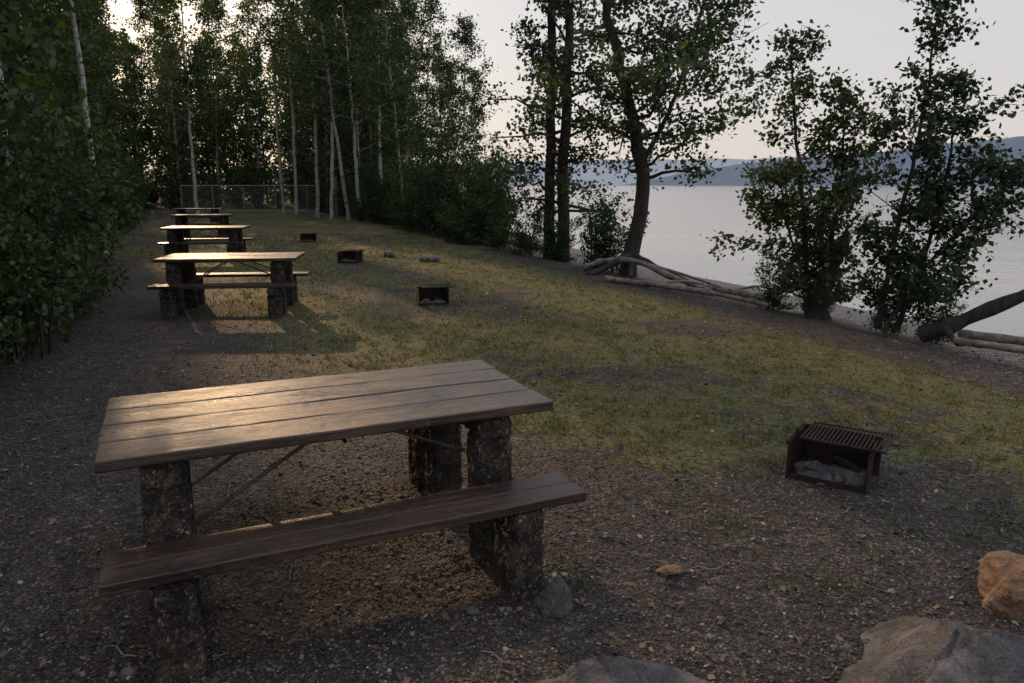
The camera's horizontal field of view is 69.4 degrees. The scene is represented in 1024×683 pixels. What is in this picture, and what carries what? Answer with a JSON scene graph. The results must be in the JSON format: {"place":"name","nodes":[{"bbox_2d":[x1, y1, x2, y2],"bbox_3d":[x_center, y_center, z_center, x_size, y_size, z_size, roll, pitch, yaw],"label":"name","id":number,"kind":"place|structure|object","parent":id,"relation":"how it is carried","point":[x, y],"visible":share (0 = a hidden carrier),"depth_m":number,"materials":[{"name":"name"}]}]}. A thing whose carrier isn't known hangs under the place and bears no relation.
{"place":"outdoors","nodes":[
{"label":"outdoors","id":0,"kind":"place"},
{"bbox_2d":[153,157,795,184],"bbox_3d":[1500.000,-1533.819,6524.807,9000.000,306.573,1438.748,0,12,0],"label":"hills","id":1,"kind":"structure","parent":0,"point":[592,176],"depth_m":6129.97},
{"bbox_2d":[0,186,1023,682],"bbox_3d":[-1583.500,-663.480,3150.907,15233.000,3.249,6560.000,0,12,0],"label":"ground","id":2,"kind":"structure","parent":0,"point":[264,220],"depth_m":4.49,"materials":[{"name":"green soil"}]},
{"bbox_2d":[0,149,47,339],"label":"shrub","id":3,"kind":"object","parent":2,"relation":"on","point":[26,203],"visible":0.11,"depth_m":7.99,"materials":[{"name":"green plant"}]},
{"bbox_2d":[0,84,60,354],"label":"shrub","id":4,"kind":"object","parent":2,"relation":"on","point":[27,154],"visible":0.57,"depth_m":7.05,"materials":[{"name":"green plant"}]},
{"bbox_2d":[0,197,61,369],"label":"shrub","id":5,"kind":"object","parent":2,"relation":"on","point":[34,259],"visible":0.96,"depth_m":6.66,"materials":[{"name":"green plant"}]},
{"bbox_2d":[0,0,70,118],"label":"aspen tree","id":6,"kind":"object","parent":2,"relation":"on","point":[18,23],"visible":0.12,"depth_m":17.73,"materials":[{"name":"green plant"}]},
{"bbox_2d":[0,0,100,130],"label":"aspen tree","id":7,"kind":"object","parent":2,"relation":"on","point":[38,9],"visible":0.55,"depth_m":12.12,"materials":[{"name":"green plant"}]},
{"bbox_2d":[0,0,101,245],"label":"shrub","id":8,"kind":"object","parent":2,"relation":"on","point":[16,45],"visible":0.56,"depth_m":8.83,"materials":[{"name":"green plant"}]},
{"bbox_2d":[0,74,105,361],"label":"shrub","id":9,"kind":"object","parent":2,"relation":"on","point":[27,317],"visible":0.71,"depth_m":7.34,"materials":[{"name":"green plant"}]},
{"bbox_2d":[7,0,105,141],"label":"aspen tree","id":10,"kind":"object","parent":2,"relation":"on","point":[44,11],"visible":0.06,"depth_m":27.52,"materials":[{"name":"green plant"}]},
{"bbox_2d":[14,46,104,209],"bbox_3d":[-10.849,-3.931,15.602,3.737,4.870,3.484,-5,13,-23],"label":"shrub","id":11,"kind":"object","parent":2,"relation":"on","point":[64,65],"visible":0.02,"depth_m":15.30,"materials":[{"name":"green plant"}]},
{"bbox_2d":[1,100,123,307],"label":"shrub","id":12,"kind":"object","parent":2,"relation":"on","point":[65,185],"visible":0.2,"depth_m":9.88,"materials":[{"name":"green plant"}]},
{"bbox_2d":[9,0,116,180],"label":"aspen tree","id":13,"kind":"object","parent":2,"relation":"on","point":[82,45],"visible":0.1,"depth_m":21.98,"materials":[{"name":"green plant"}]},
{"bbox_2d":[4,216,124,323],"bbox_3d":[-5.837,-0.927,9.402,1.524,1.449,1.549,-9,15,-36],"label":"shrub","id":14,"kind":"object","parent":2,"relation":"on","point":[90,272],"visible":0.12,"depth_m":9.70,"materials":[{"name":"green plant"}]},
{"bbox_2d":[6,71,128,221],"bbox_3d":[-7.655,-2.593,11.072,3.259,4.088,3.207,1,12,5],"label":"shrub","id":15,"kind":"object","parent":2,"relation":"on","point":[69,163],"visible":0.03,"depth_m":11.00,"materials":[{"name":"green plant"}]},
{"bbox_2d":[2,162,146,339],"bbox_3d":[-5.578,-1.052,8.590,1.746,2.030,2.443,8,14,32],"label":"shrub","id":16,"kind":"object","parent":2,"relation":"on","point":[85,216],"visible":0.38,"depth_m":8.81,"materials":[{"name":"green plant"}]},
{"bbox_2d":[6,66,154,292],"bbox_3d":[-6.863,-2.230,11.101,2.401,3.364,2.440,1,12,7],"label":"shrub","id":17,"kind":"object","parent":2,"relation":"on","point":[129,214],"visible":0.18,"depth_m":11.31,"materials":[{"name":"green plant"}]},
{"bbox_2d":[35,109,126,262],"bbox_3d":[-9.373,-3.201,15.341,2.539,3.496,2.580,0,12,-1],"label":"shrub","id":18,"kind":"object","parent":2,"relation":"on","point":[108,248],"visible":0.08,"depth_m":15.73,"materials":[{"name":"green plant"}]},
{"bbox_2d":[40,0,129,159],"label":"aspen tree","id":19,"kind":"object","parent":2,"relation":"on","point":[97,72],"visible":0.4,"depth_m":34.07,"materials":[{"name":"green plant"}]},
{"bbox_2d":[68,0,109,256],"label":"aspen tree","id":20,"kind":"object","parent":2,"relation":"on","point":[82,78],"visible":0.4,"depth_m":17.12,"materials":[{"name":"grey plant"}]},
{"bbox_2d":[68,2,135,149],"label":"aspen tree","id":21,"kind":"object","parent":2,"relation":"on","point":[100,14],"visible":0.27,"depth_m":46.94,"materials":[{"name":"green plant"}]},
{"bbox_2d":[71,0,137,140],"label":"aspen tree","id":22,"kind":"object","parent":2,"relation":"on","point":[114,97],"visible":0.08,"depth_m":48.83,"materials":[{"name":"green plant"}]},
{"bbox_2d":[90,21,147,141],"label":"aspen tree","id":23,"kind":"object","parent":2,"relation":"on","point":[126,83],"visible":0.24,"depth_m":55.00,"materials":[{"name":"green plant"}]},
{"bbox_2d":[115,118,148,214],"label":"shrub","id":24,"kind":"object","parent":2,"relation":"on","point":[132,129],"visible":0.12,"depth_m":39.60,"materials":[{"name":"green plant"}]},
{"bbox_2d":[115,37,172,203],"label":"aspen tree","id":25,"kind":"object","parent":2,"relation":"on","point":[136,116],"visible":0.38,"depth_m":58.50,"materials":[{"name":"green plant"}]},
{"bbox_2d":[116,0,181,205],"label":"aspen tree","id":26,"kind":"object","parent":2,"relation":"on","point":[143,13],"visible":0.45,"depth_m":60.89,"materials":[{"name":"green plant"}]},
{"bbox_2d":[125,0,205,206],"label":"aspen tree","id":27,"kind":"object","parent":2,"relation":"on","point":[150,133],"visible":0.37,"depth_m":56.94,"materials":[{"name":"green plant"}]},
{"bbox_2d":[147,154,191,208],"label":"shrub","id":28,"kind":"object","parent":2,"relation":"on","point":[170,202],"visible":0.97,"depth_m":54.47,"materials":[{"name":"green plant"}]},
{"bbox_2d":[139,0,201,207],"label":"aspen tree","id":29,"kind":"object","parent":2,"relation":"on","point":[165,140],"visible":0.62,"depth_m":53.39,"materials":[{"name":"green plant"}]},
{"bbox_2d":[137,0,248,218],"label":"aspen tree","id":30,"kind":"object","parent":2,"relation":"on","point":[193,67],"visible":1,"depth_m":37.05,"materials":[{"name":"green plant"}]},
{"bbox_2d":[175,34,215,192],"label":"aspen tree","id":31,"kind":"object","parent":2,"relation":"on","point":[198,110],"visible":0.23,"depth_m":60.51,"materials":[{"name":"green plant"}]},
{"bbox_2d":[169,214,236,237],"bbox_3d":[-10.300,-3.835,24.742,1.842,0.830,1.522,-2,12,-10],"label":"picnic table","id":32,"kind":"object","parent":2,"relation":"on","point":[181,220],"visible":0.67,"depth_m":24.52,"materials":[{"name":"brown wood"}]},
{"bbox_2d":[96,13,312,203],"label":"distant forest","id":33,"kind":"object","parent":2,"relation":"on","point":[214,172],"visible":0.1,"depth_m":68.69,"materials":[{"name":"green plant"}]},
{"bbox_2d":[157,225,253,255],"bbox_3d":[-7.200,-2.303,17.503,1.842,0.830,1.522,-2,12,-9],"label":"picnic table","id":34,"kind":"object","parent":2,"relation":"on","point":[177,242],"visible":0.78,"depth_m":17.14,"materials":[{"name":"brown wood"}]},
{"bbox_2d":[187,162,232,207],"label":"shrub","id":35,"kind":"object","parent":2,"relation":"on","point":[217,197],"visible":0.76,"depth_m":54.90,"materials":[{"name":"green plant"}]},
{"bbox_2d":[182,0,244,206],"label":"aspen tree","id":36,"kind":"object","parent":2,"relation":"on","point":[202,150],"visible":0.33,"depth_m":58.82,"materials":[{"name":"green plant"}]},
{"bbox_2d":[180,0,248,207],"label":"aspen tree","id":37,"kind":"object","parent":2,"relation":"on","point":[216,138],"visible":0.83,"depth_m":55.36,"materials":[{"name":"green plant"}]},
{"bbox_2d":[147,252,309,319],"bbox_3d":[-3.880,-0.791,10.361,1.842,0.830,1.522,-1,12,-7],"label":"picnic table","id":38,"kind":"object","parent":2,"relation":"on","point":[183,288],"visible":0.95,"depth_m":9.97,"materials":[{"name":"brown wood"}]},
{"bbox_2d":[215,150,249,208],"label":"shrub","id":39,"kind":"object","parent":2,"relation":"on","point":[236,197],"visible":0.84,"depth_m":54.53,"materials":[{"name":"green plant"}]},
{"bbox_2d":[224,29,265,180],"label":"aspen tree","id":40,"kind":"object","parent":2,"relation":"on","point":[240,78],"visible":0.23,"depth_m":60.67,"materials":[{"name":"green plant"}]},
{"bbox_2d":[211,0,283,206],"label":"aspen tree","id":41,"kind":"object","parent":2,"relation":"on","point":[246,13],"visible":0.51,"depth_m":57.99,"materials":[{"name":"green plant"}]},
{"bbox_2d":[180,185,323,211],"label":"chain link fence","id":42,"kind":"object","parent":2,"relation":"on","point":[244,204],"visible":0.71,"depth_m":48.03,"materials":[{"name":"metal"}]},
{"bbox_2d":[237,160,276,207],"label":"shrub","id":43,"kind":"object","parent":2,"relation":"on","point":[257,195],"visible":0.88,"depth_m":54.99,"materials":[{"name":"green plant"}]},
{"bbox_2d":[232,35,290,201],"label":"aspen tree","id":44,"kind":"object","parent":2,"relation":"on","point":[259,113],"visible":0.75,"depth_m":55.75,"materials":[{"name":"green plant"}]},
{"bbox_2d":[232,0,308,213],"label":"aspen tree","id":45,"kind":"object","parent":2,"relation":"on","point":[262,27],"visible":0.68,"depth_m":43.05,"materials":[{"name":"green plant"}]},
{"bbox_2d":[241,0,313,214],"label":"aspen tree","id":46,"kind":"object","parent":2,"relation":"on","point":[285,18],"visible":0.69,"depth_m":41.46,"materials":[{"name":"green plant"}]},
{"bbox_2d":[259,3,313,208],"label":"aspen tree","id":47,"kind":"object","parent":2,"relation":"on","point":[298,156],"visible":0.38,"depth_m":54.11,"materials":[{"name":"green plant"}]},
{"bbox_2d":[265,36,313,164],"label":"aspen tree","id":48,"kind":"object","parent":2,"relation":"on","point":[286,146],"visible":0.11,"depth_m":56.16,"materials":[{"name":"green plant"}]},
{"bbox_2d":[268,0,349,216],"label":"aspen tree","id":49,"kind":"object","parent":2,"relation":"on","point":[317,209],"visible":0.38,"depth_m":38.84,"materials":[{"name":"green plant"}]},
{"bbox_2d":[278,0,344,179],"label":"aspen tree","id":50,"kind":"object","parent":2,"relation":"on","point":[310,145],"visible":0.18,"depth_m":50.79,"materials":[{"name":"green plant"}]},
{"bbox_2d":[270,0,372,219],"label":"aspen tree","id":51,"kind":"object","parent":2,"relation":"on","point":[323,36],"visible":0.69,"depth_m":34.94,"materials":[{"name":"green plant"}]},
{"bbox_2d":[292,3,368,213],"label":"aspen tree","id":52,"kind":"object","parent":2,"relation":"on","point":[319,124],"visible":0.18,"depth_m":43.08,"materials":[{"name":"green plant"}]},
{"bbox_2d":[282,0,382,218],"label":"aspen tree","id":53,"kind":"object","parent":2,"relation":"on","point":[310,32],"visible":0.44,"depth_m":37.14,"materials":[{"name":"green plant"}]},
{"bbox_2d":[94,359,585,682],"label":"picnic table","id":54,"kind":"object","parent":2,"relation":"on","point":[161,439],"visible":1,"depth_m":3.06,"materials":[{"name":"brown wood"}]},
{"bbox_2d":[283,0,397,220],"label":"aspen tree","id":55,"kind":"object","parent":2,"relation":"on","point":[342,71],"visible":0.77,"depth_m":33.91,"materials":[{"name":"green plant"}]},
{"bbox_2d":[303,2,414,190],"bbox_3d":[-7.719,-14.669,38.628,5.286,16.607,5.457,10,15,39],"label":"aspen tree","id":56,"kind":"object","parent":2,"relation":"on","point":[347,147],"visible":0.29,"depth_m":39.11,"materials":[{"name":"green plant"}]},
{"bbox_2d":[355,160,391,222],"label":"shrub","id":57,"kind":"object","parent":2,"relation":"on","point":[372,215],"visible":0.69,"depth_m":33.66,"materials":[{"name":"green plant"}]},
{"bbox_2d":[333,0,429,201],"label":"aspen tree","id":58,"kind":"object","parent":2,"relation":"on","point":[359,28],"visible":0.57,"depth_m":33.47,"materials":[{"name":"green plant"}]},
{"bbox_2d":[347,0,434,201],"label":"aspen tree","id":59,"kind":"object","parent":2,"relation":"on","point":[381,22],"visible":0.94,"depth_m":30.21,"materials":[{"name":"green plant"}]},
{"bbox_2d":[380,0,436,160],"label":"aspen tree","id":60,"kind":"object","parent":2,"relation":"on","point":[412,11],"visible":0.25,"depth_m":37.51,"materials":[{"name":"green plant"}]},
{"bbox_2d":[382,41,438,180],"bbox_3d":[-5.077,-10.129,35.931,3.039,8.655,3.288,-5,15,-19],"label":"aspen tree","id":61,"kind":"object","parent":2,"relation":"on","point":[409,52],"visible":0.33,"depth_m":35.36,"materials":[{"name":"green plant"}]},
{"bbox_2d":[391,121,461,231],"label":"shrub","id":62,"kind":"object","parent":2,"relation":"on","point":[417,145],"visible":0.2,"depth_m":27.12,"materials":[{"name":"green plant"}]},
{"bbox_2d":[398,160,456,233],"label":"shrub","id":63,"kind":"object","parent":2,"relation":"on","point":[421,229],"visible":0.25,"depth_m":26.37,"materials":[{"name":"green plant"}]},
{"bbox_2d":[389,0,469,188],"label":"aspen tree","id":64,"kind":"object","parent":2,"relation":"on","point":[426,54],"visible":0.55,"depth_m":28.31,"materials":[{"name":"green plant"}]},
{"bbox_2d":[390,145,471,236],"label":"shrub","id":65,"kind":"object","parent":2,"relation":"on","point":[435,193],"visible":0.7,"depth_m":24.95,"materials":[{"name":"green plant"}]},
{"bbox_2d":[414,284,455,305],"bbox_3d":[-1.142,-0.683,10.949,0.624,0.318,0.430,-3,12,-12],"label":"fire ring grill","id":66,"kind":"object","parent":2,"relation":"on","point":[427,295],"visible":0.94,"depth_m":11.03,"materials":[{"name":"metal"}]},
{"bbox_2d":[406,39,465,187],"bbox_3d":[-3.050,-8.962,31.910,2.438,8.200,2.621,-9,15,-35],"label":"aspen tree","id":67,"kind":"object","parent":2,"relation":"on","point":[437,52],"visible":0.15,"depth_m":31.58,"materials":[{"name":"green plant"}]},
{"bbox_2d":[412,55,480,190],"bbox_3d":[-2.289,-7.062,26.835,2.362,6.433,2.455,-5,13,-24],"label":"aspen tree","id":68,"kind":"object","parent":2,"relation":"on","point":[444,67],"visible":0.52,"depth_m":26.58,"materials":[{"name":"green plant"}]},
{"bbox_2d":[427,191,484,244],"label":"shrub","id":69,"kind":"object","parent":2,"relation":"on","point":[466,237],"visible":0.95,"depth_m":22.14,"materials":[{"name":"green plant"}]},
{"bbox_2d":[426,10,502,233],"bbox_3d":[-1.601,-6.960,24.362,2.202,7.266,2.645,-5,14,-22],"label":"aspen tree","id":70,"kind":"object","parent":2,"relation":"on","point":[466,37],"visible":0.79,"depth_m":23.86,"materials":[{"name":"green plant"}]},
{"bbox_2d":[0,347,946,674],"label":"twigs","id":71,"kind":"object","parent":2,"relation":"on","point":[544,565],"visible":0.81,"depth_m":3.25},
{"bbox_2d":[446,66,501,239],"bbox_3d":[-1.160,-5.811,23.378,1.865,5.491,1.469,-8,12,-32],"label":"aspen tree","id":72,"kind":"object","parent":2,"relation":"on","point":[476,81],"visible":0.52,"depth_m":23.17,"materials":[{"name":"green plant"}]},
{"bbox_2d":[443,149,538,246],"bbox_3d":[-0.610,-4.347,22.537,2.282,3.010,2.903,10,15,38],"label":"shrub","id":73,"kind":"object","parent":2,"relation":"on","point":[473,186],"visible":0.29,"depth_m":22.29,"materials":[{"name":"green plant"}]},
{"bbox_2d":[462,144,525,245],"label":"shrub","id":74,"kind":"object","parent":2,"relation":"on","point":[490,169],"visible":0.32,"depth_m":22.32,"materials":[{"name":"green plant"}]},
{"bbox_2d":[477,177,521,250],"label":"shrub","id":75,"kind":"object","parent":2,"relation":"on","point":[500,240],"visible":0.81,"depth_m":20.31,"materials":[{"name":"green plant"}]},
{"bbox_2d":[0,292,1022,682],"bbox_3d":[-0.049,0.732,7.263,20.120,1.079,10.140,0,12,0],"label":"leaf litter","id":76,"kind":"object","parent":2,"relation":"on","point":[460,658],"visible":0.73,"depth_m":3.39,"materials":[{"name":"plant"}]},
{"bbox_2d":[1,234,1023,618],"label":"grass","id":77,"kind":"structure","parent":2,"relation":"on","point":[605,408],"depth_m":7.28,"materials":[{"name":"plant"}]},
{"bbox_2d":[490,187,548,255],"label":"shrub","id":78,"kind":"object","parent":2,"relation":"on","point":[525,248],"visible":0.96,"depth_m":19.29,"materials":[{"name":"green plant"}]},
{"bbox_2d":[534,575,572,617],"bbox_3d":[0.179,1.082,3.071,0.137,0.240,0.151,7,14,29],"label":"stone","id":79,"kind":"object","parent":2,"relation":"on","point":[553,598],"visible":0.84,"depth_m":3.02,"materials":[{"name":"stone"}]},
{"bbox_2d":[453,0,658,259],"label":"poplar tree","id":80,"kind":"object","parent":2,"relation":"on","point":[551,26],"visible":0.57,"depth_m":18.15,"materials":[{"name":"green plant"}]},
{"bbox_2d":[470,0,654,261],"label":"poplar tree","id":81,"kind":"object","parent":2,"relation":"on","point":[567,57],"visible":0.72,"depth_m":18.09,"materials":[{"name":"green plant"}]},
{"bbox_2d":[533,206,591,261],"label":"shrub","id":82,"kind":"object","parent":2,"relation":"on","point":[557,245],"visible":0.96,"depth_m":18.43,"materials":[{"name":"green plant"}]},
{"bbox_2d":[561,178,646,269],"bbox_3d":[1.983,-2.555,16.267,1.702,2.089,1.730,-5,13,-23],"label":"shrub","id":83,"kind":"object","parent":2,"relation":"on","point":[594,248],"visible":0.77,"depth_m":16.20,"materials":[{"name":"green plant"}]},
{"bbox_2d":[584,196,650,273],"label":"shrub","id":84,"kind":"object","parent":2,"relation":"on","point":[624,234],"visible":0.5,"depth_m":16.22,"materials":[{"name":"green plant"}]},
{"bbox_2d":[537,656,711,682],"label":"granite boulder","id":85,"kind":"object","parent":2,"relation":"on","point":[619,669],"visible":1,"depth_m":2.52,"materials":[{"name":"stone"}]},
{"bbox_2d":[586,252,687,279],"bbox_3d":[2.547,-1.462,14.752,1.536,0.551,1.566,10,15,38],"label":"tree root","id":86,"kind":"object","parent":2,"relation":"on","point":[609,264],"visible":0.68,"depth_m":14.99,"materials":[{"name":"brown plant"}]},
{"bbox_2d":[516,0,783,277],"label":"poplar tree","id":87,"kind":"object","parent":2,"relation":"on","point":[689,51],"visible":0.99,"depth_m":14.65,"materials":[{"name":"green plant"}]},
{"bbox_2d":[582,257,720,289],"bbox_3d":[2.844,-1.317,14.102,1.136,0.412,3.730,-7,14,-29],"label":"driftwood log","id":88,"kind":"object","parent":2,"relation":"on","point":[664,272],"visible":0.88,"depth_m":14.44,"materials":[{"name":"wood"}]},
{"bbox_2d":[604,275,768,306],"bbox_3d":[2.909,-0.901,12.349,0.543,0.192,3.559,-8,14,-34],"label":"driftwood log","id":89,"kind":"object","parent":2,"relation":"on","point":[667,285],"visible":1,"depth_m":12.24,"materials":[{"name":"wood"}]},
{"bbox_2d":[686,280,777,299],"bbox_3d":[4.247,-0.958,13.719,0.670,0.210,2.460,-6,13,-24],"label":"driftwood log","id":90,"kind":"object","parent":2,"relation":"on","point":[741,292],"visible":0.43,"depth_m":13.59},
{"bbox_2d":[752,242,801,311],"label":"shrub","id":91,"kind":"object","parent":2,"relation":"on","point":[774,302],"visible":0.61,"depth_m":11.05,"materials":[{"name":"green plant"}]},
{"bbox_2d":[550,500,1023,605],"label":"weeds","id":92,"kind":"object","parent":2,"relation":"on","point":[839,586],"visible":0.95,"depth_m":3.48,"materials":[{"name":"green plant"}]},
{"bbox_2d":[701,19,898,314],"bbox_3d":[4.140,-2.340,10.311,2.384,3.978,2.058,-11,16,-43],"label":"young poplar tree","id":93,"kind":"object","parent":2,"relation":"on","point":[839,194],"visible":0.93,"depth_m":10.18,"materials":[{"name":"green plant"}]},
{"bbox_2d":[803,228,849,320],"bbox_3d":[4.439,-0.925,10.467,0.541,1.366,0.398,4,13,17],"label":"broken tree trunk","id":94,"kind":"object","parent":2,"relation":"on","point":[821,312],"visible":0.6,"depth_m":10.38,"materials":[{"name":"brown plant"}]},
{"bbox_2d":[785,421,901,494],"bbox_3d":[1.959,0.692,4.414,0.624,0.318,0.430,8,14,33],"label":"fire ring grill","id":95,"kind":"object","parent":2,"relation":"on","point":[854,459],"visible":1,"depth_m":4.42,"materials":[{"name":"metal"}]},
{"bbox_2d":[858,258,932,335],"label":"shrub","id":96,"kind":"object","parent":2,"relation":"on","point":[885,318],"visible":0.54,"depth_m":9.60,"materials":[{"name":"green plant"}]},
{"bbox_2d":[805,0,1023,332],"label":"young poplar tree","id":97,"kind":"object","parent":2,"relation":"on","point":[931,206],"visible":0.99,"depth_m":8.85,"materials":[{"name":"green plant"}]},
{"bbox_2d":[836,616,1023,682],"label":"granite boulder","id":98,"kind":"object","parent":2,"relation":"on","point":[913,649],"visible":0.93,"depth_m":2.49,"materials":[{"name":"stone"}]},
{"bbox_2d":[909,270,969,343],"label":"shrub","id":99,"kind":"object","parent":2,"relation":"on","point":[942,308],"visible":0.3,"depth_m":9.25,"materials":[{"name":"green plant"}]},
{"bbox_2d":[917,289,1023,346],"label":"driftwood branch","id":100,"kind":"object","parent":2,"relation":"on","point":[948,328],"visible":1,"depth_m":8.51,"materials":[{"name":"wood"}]},
{"bbox_2d":[953,337,1023,353],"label":"driftwood log","id":101,"kind":"object","parent":2,"relation":"on","point":[962,341],"visible":1,"depth_m":7.99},
{"bbox_2d":[957,329,1023,345],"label":"driftwood log","id":102,"kind":"object","parent":2,"relation":"on","point":[995,337],"visible":0.9,"depth_m":9.83,"materials":[{"name":"wood"}]},
{"bbox_2d":[977,550,1023,624],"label":"sandstone boulder","id":103,"kind":"object","parent":2,"relation":"on","point":[1000,581],"visible":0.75,"depth_m":3.06,"materials":[{"name":"stone"}]},
{"bbox_2d":[53,0,1023,175],"label":"sky","id":104,"kind":"structure","parent":0,"point":[866,38],"materials":[{"name":"white"}]},
{"bbox_2d":[158,185,1023,336],"bbox_3d":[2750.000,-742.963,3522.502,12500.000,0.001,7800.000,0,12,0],"label":"lake water","id":105,"kind":"structure","parent":0,"point":[681,219],"depth_m":35.31,"materials":[{"name":"grey liquid"}]},
{"bbox_2d":[617,136,1023,185],"bbox_3d":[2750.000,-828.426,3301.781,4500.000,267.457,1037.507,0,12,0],"label":"hills","id":106,"kind":"structure","parent":0,"point":[728,176],"depth_m":3040.41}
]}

